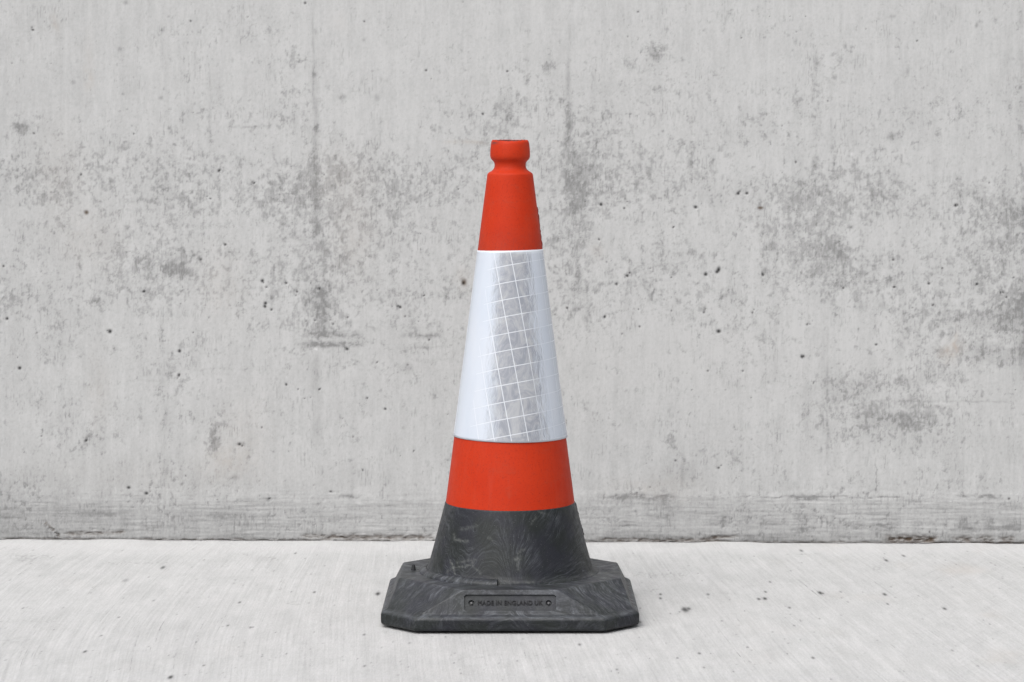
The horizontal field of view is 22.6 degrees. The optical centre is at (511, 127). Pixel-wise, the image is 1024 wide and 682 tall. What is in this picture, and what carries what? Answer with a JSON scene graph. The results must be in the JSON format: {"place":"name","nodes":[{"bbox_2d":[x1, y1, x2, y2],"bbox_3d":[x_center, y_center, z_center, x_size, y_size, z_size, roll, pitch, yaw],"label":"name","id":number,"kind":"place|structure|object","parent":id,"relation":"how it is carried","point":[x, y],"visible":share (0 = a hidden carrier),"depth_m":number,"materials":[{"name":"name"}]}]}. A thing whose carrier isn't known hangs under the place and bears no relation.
{"place":"outdoors","nodes":[
{"label":"outdoors","id":0,"kind":"place"},
{"bbox_2d":[0,0,1023,542],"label":"concrete wall","id":1,"kind":"structure","parent":0,"point":[782,242],"depth_m":4.76,"materials":[{"name":"grey concrete"}]},
{"bbox_2d":[0,539,1023,681],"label":"ground","id":2,"kind":"structure","parent":0,"point":[101,610],"depth_m":4.02,"materials":[{"name":"concrete"}]},
{"bbox_2d":[381,140,638,630],"bbox_3d":[-0.003,0.395,4.090,0.398,0.751,0.398,0,0,0],"label":"traffic cone","id":3,"kind":"object","parent":2,"relation":"on","point":[510,551],"visible":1,"depth_m":4.01,"materials":[{"name":"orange plastic"}]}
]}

